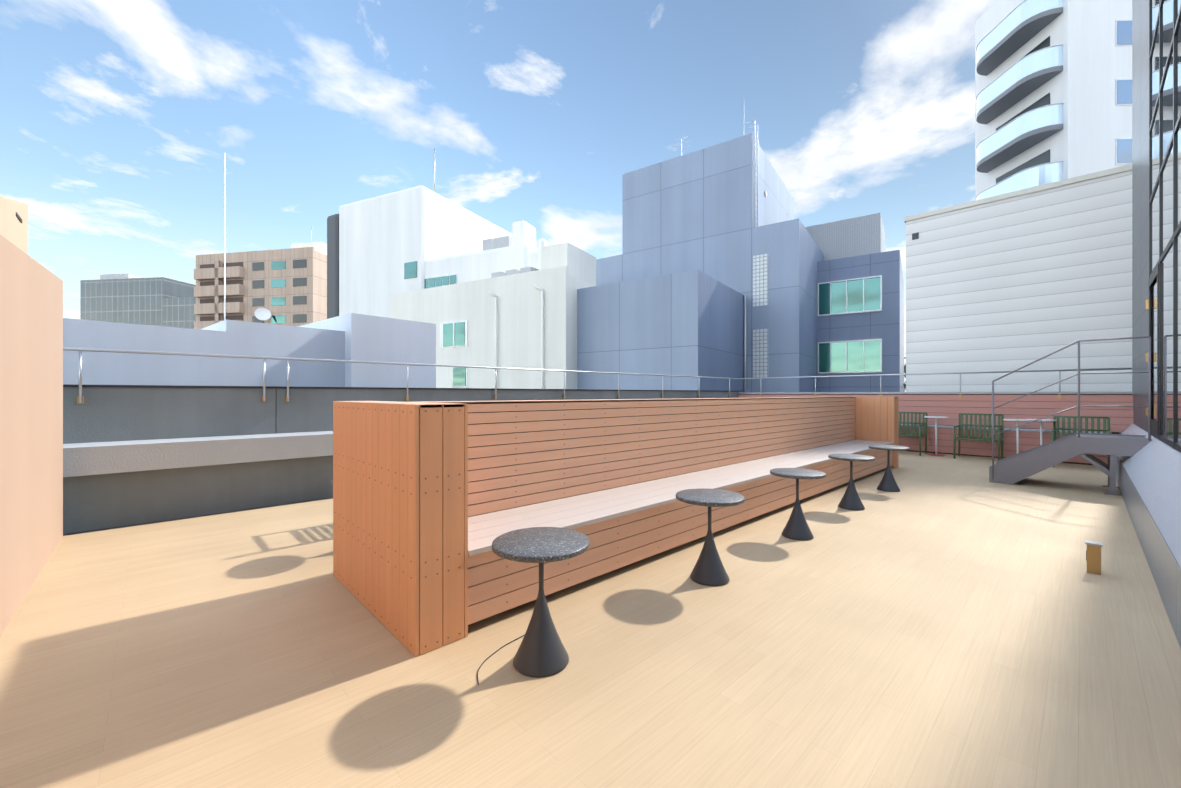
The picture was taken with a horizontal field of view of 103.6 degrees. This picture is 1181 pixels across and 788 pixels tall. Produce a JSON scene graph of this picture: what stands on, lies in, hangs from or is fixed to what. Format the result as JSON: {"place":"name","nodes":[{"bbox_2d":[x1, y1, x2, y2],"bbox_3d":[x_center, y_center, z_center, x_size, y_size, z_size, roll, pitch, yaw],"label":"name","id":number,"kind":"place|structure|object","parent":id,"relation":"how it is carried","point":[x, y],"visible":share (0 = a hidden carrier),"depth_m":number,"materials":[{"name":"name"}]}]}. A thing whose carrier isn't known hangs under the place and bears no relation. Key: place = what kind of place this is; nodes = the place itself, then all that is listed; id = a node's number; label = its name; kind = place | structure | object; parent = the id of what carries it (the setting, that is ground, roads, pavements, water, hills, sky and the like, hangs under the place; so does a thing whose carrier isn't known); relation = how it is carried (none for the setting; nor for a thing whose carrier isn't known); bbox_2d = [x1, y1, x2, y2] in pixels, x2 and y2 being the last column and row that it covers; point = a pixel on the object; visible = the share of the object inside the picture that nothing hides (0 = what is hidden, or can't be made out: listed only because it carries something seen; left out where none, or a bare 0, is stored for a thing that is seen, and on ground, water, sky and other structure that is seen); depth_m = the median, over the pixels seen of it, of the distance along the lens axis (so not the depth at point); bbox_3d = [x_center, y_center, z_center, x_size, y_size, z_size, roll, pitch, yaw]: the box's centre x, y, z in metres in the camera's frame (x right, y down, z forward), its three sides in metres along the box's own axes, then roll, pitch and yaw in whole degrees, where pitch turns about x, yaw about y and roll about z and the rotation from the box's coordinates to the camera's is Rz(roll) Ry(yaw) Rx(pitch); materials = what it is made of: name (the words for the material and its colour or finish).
{"place":"outdoors","nodes":[
{"label":"outdoors","id":0,"kind":"place"},
{"bbox_2d":[80,274,195,328],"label":"dark building","id":1,"kind":"structure","parent":0,"point":[136,299],"depth_m":93.51,"materials":[{"name":"grey glass"}]},
{"bbox_2d":[63,313,435,387],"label":"building","id":2,"kind":"structure","parent":0,"point":[356,337],"depth_m":6.85,"materials":[{"name":"white paint"}]},
{"bbox_2d":[327,186,547,318],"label":"tall white building","id":3,"kind":"structure","parent":0,"point":[374,244],"depth_m":39.26,"materials":[{"name":"paint"}]},
{"bbox_2d":[404,149,511,288],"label":"building","id":4,"kind":"structure","parent":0,"point":[410,269],"depth_m":37.42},
{"bbox_2d":[0,0,996,391],"label":"sky","id":5,"kind":"structure","parent":0,"point":[119,119],"materials":[{"name":"blue"}]},
{"bbox_2d":[0,451,1180,787],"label":"terrace floor","id":6,"kind":"structure","parent":0,"point":[950,621],"depth_m":2.18,"materials":[{"name":"brown wood"}]},
{"bbox_2d":[0,196,62,635],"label":"pink wall","id":7,"kind":"structure","parent":6,"relation":"on","point":[31,412],"depth_m":2.96,"materials":[{"name":"paint"}]},
{"bbox_2d":[63,384,742,535],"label":"parapet","id":8,"kind":"structure","parent":6,"relation":"on","point":[135,455],"depth_m":5.19,"materials":[{"name":"concrete"}]},
{"bbox_2d":[63,347,1131,403],"bbox_3d":[-1.098,-0.183,7.819,20.247,0.566,7.038,0,0,-21],"label":"parapet railing","id":9,"kind":"object","parent":8,"relation":"on","point":[80,398],"visible":1,"depth_m":7.13,"materials":[{"name":"silver metal"}]},
{"bbox_2d":[477,634,524,684],"bbox_3d":[-0.393,1.245,2.395,0.090,0.074,0.768,0,0,18],"label":"charging cable","id":10,"kind":"object","parent":6,"relation":"on","point":[493,653],"visible":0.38,"depth_m":2.27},
{"bbox_2d":[492,527,589,677],"bbox_3d":[-0.234,0.982,2.209,0.462,0.575,0.462,0,0,-43],"label":"cafe table","id":11,"kind":"object","parent":6,"relation":"on","point":[541,651],"visible":1,"depth_m":2.15,"materials":[{"name":"metal"}]},
{"bbox_2d":[333,397,898,656],"bbox_3d":[1.785,0.660,5.682,8.550,1.220,1.412,0,0,-43],"label":"long bench","id":12,"kind":"object","parent":6,"relation":"on","point":[610,449],"visible":1,"depth_m":3.26,"materials":[{"name":"brown wood"}]},
{"bbox_2d":[339,399,876,647],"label":"bench screws","id":13,"kind":"object","parent":12,"relation":"attached to","point":[515,502],"visible":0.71,"depth_m":2.71,"materials":[{"name":"brown metal"}]},
{"bbox_2d":[676,488,744,585],"bbox_3d":[0.819,0.982,3.196,0.462,0.575,0.462,0,0,-43],"label":"cafe table","id":14,"kind":"object","parent":6,"relation":"on","point":[708,569],"visible":1,"depth_m":3.13,"materials":[{"name":"metal"}]},
{"bbox_2d":[770,468,825,540],"bbox_3d":[1.850,0.982,4.155,0.462,0.575,0.462,0,0,-43],"label":"cafe table","id":15,"kind":"object","parent":6,"relation":"on","point":[796,527],"visible":1,"depth_m":4.09,"materials":[{"name":"metal"}]},
{"bbox_2d":[828,454,874,510],"bbox_3d":[2.914,0.982,5.193,0.462,0.575,0.462,0,0,-43],"label":"cafe table","id":16,"kind":"object","parent":6,"relation":"on","point":[850,499],"visible":1,"depth_m":5.14,"materials":[{"name":"metal"}]},
{"bbox_2d":[868,445,909,491],"bbox_3d":[3.942,0.982,6.149,0.462,0.575,0.462,0,0,-43],"label":"cafe table","id":17,"kind":"object","parent":6,"relation":"on","point":[888,483],"visible":1,"depth_m":6.09,"materials":[{"name":"metal"}]},
{"bbox_2d":[899,412,927,455],"bbox_3d":[6.758,0.832,9.990,0.597,0.878,0.700,0,0,-43],"label":"green armchair","id":18,"kind":"object","parent":6,"relation":"on","point":[919,434],"visible":0.6,"depth_m":10.01,"materials":[{"name":"green paint"}]},
{"bbox_2d":[738,391,1133,464],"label":"back wall","id":19,"kind":"structure","parent":6,"relation":"on","point":[952,406],"depth_m":9.40,"materials":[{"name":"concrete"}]},
{"bbox_2d":[924,416,948,455],"bbox_3d":[7.166,0.870,9.633,0.410,0.800,0.410,0,0,-43],"label":"bistro table","id":20,"kind":"object","parent":6,"relation":"on","point":[935,417],"visible":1,"depth_m":9.62,"materials":[{"name":"white paint"}]},
{"bbox_2d":[953,413,1003,459],"bbox_3d":[7.596,0.832,9.103,0.597,0.878,0.700,0,0,-43],"label":"bench","id":21,"kind":"object","parent":6,"relation":"on","point":[960,425],"visible":0.94,"depth_m":9.17,"materials":[{"name":"green paint"}]},
{"bbox_2d":[1003,419,1032,453],"bbox_3d":[7.886,0.870,8.579,0.410,0.800,0.410,0,0,-43],"label":"bistro table","id":22,"kind":"object","parent":6,"relation":"on","point":[1017,420],"visible":0.65,"depth_m":8.56,"materials":[{"name":"white paint"}]},
{"bbox_2d":[1029,419,1056,444],"bbox_3d":[8.310,0.870,8.567,0.410,0.800,0.410,0,0,-43],"label":"bistro table","id":23,"kind":"object","parent":6,"relation":"on","point":[1041,431],"visible":0.56,"depth_m":8.56,"materials":[{"name":"white paint"}]},
{"bbox_2d":[989,336,1151,495],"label":"steel steps","id":24,"kind":"structure","parent":6,"relation":"on","point":[1015,468],"depth_m":6.15,"materials":[{"name":"grey metal"}]},
{"bbox_2d":[1052,416,1111,466],"bbox_3d":[8.492,0.832,8.051,0.597,0.878,0.700,0,0,-43],"label":"bench","id":25,"kind":"object","parent":6,"relation":"on","point":[1055,432],"visible":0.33,"depth_m":8.22,"materials":[{"name":"green paint"}]},
{"bbox_2d":[1085,540,1102,574],"bbox_3d":[3.581,1.162,3.306,0.084,0.215,0.084,0,0,-43],"label":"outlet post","id":26,"kind":"object","parent":6,"relation":"on","point":[1093,555],"visible":1,"depth_m":3.28,"materials":[{"name":"brown wood"}]},
{"bbox_2d":[1116,424,1180,648],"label":"wall","id":27,"kind":"structure","parent":6,"relation":"on","point":[1148,478],"depth_m":3.55,"materials":[{"name":"grey concrete"}]},
{"bbox_2d":[577,120,903,391],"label":"grey blue building","id":28,"kind":"structure","parent":0,"point":[725,264],"depth_m":24.30,"materials":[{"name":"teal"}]},
{"bbox_2d":[903,357,905,390],"bbox_3d":[21.528,5.944,30.529,7.275,18.650,6.528,0,0,-43],"label":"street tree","id":29,"kind":"object","parent":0,"point":[904,384],"depth_m":31.46,"materials":[{"name":"green plant"}]},
{"bbox_2d":[904,164,1131,391],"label":"siding building","id":30,"kind":"structure","parent":0,"point":[1012,281],"depth_m":11.25,"materials":[{"name":"white metal"}]},
{"bbox_2d":[975,0,1131,199],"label":"apartment tower","id":31,"kind":"structure","parent":0,"point":[1053,90],"depth_m":25.82,"materials":[{"name":"white paint"}]},
{"label":"ground surface","id":32,"kind":"structure","parent":0,"visible":0},
{"bbox_2d":[224,153,225,319],"bbox_3d":[-24.151,-0.326,30.698,0.111,31.190,0.111,0,0,24],"label":"flag pole","id":33,"kind":"object","parent":32,"relation":"on","point":[224,236],"visible":0.35,"depth_m":30.68,"materials":[{"name":"white metal"}]},
{"bbox_2d":[194,226,326,328],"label":"beige apartments","id":34,"kind":"structure","parent":32,"relation":"on","point":[287,287],"depth_m":79.33,"materials":[{"name":"concrete"}]},
{"bbox_2d":[390,242,595,388],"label":"cream building","id":35,"kind":"structure","parent":32,"relation":"on","point":[525,317],"depth_m":23.59,"materials":[{"name":"paint"}]},
{"bbox_2d":[1132,0,1180,452],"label":"facade","id":36,"kind":"structure","parent":32,"relation":"on","point":[1156,171],"depth_m":5.57,"materials":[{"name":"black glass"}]}
]}

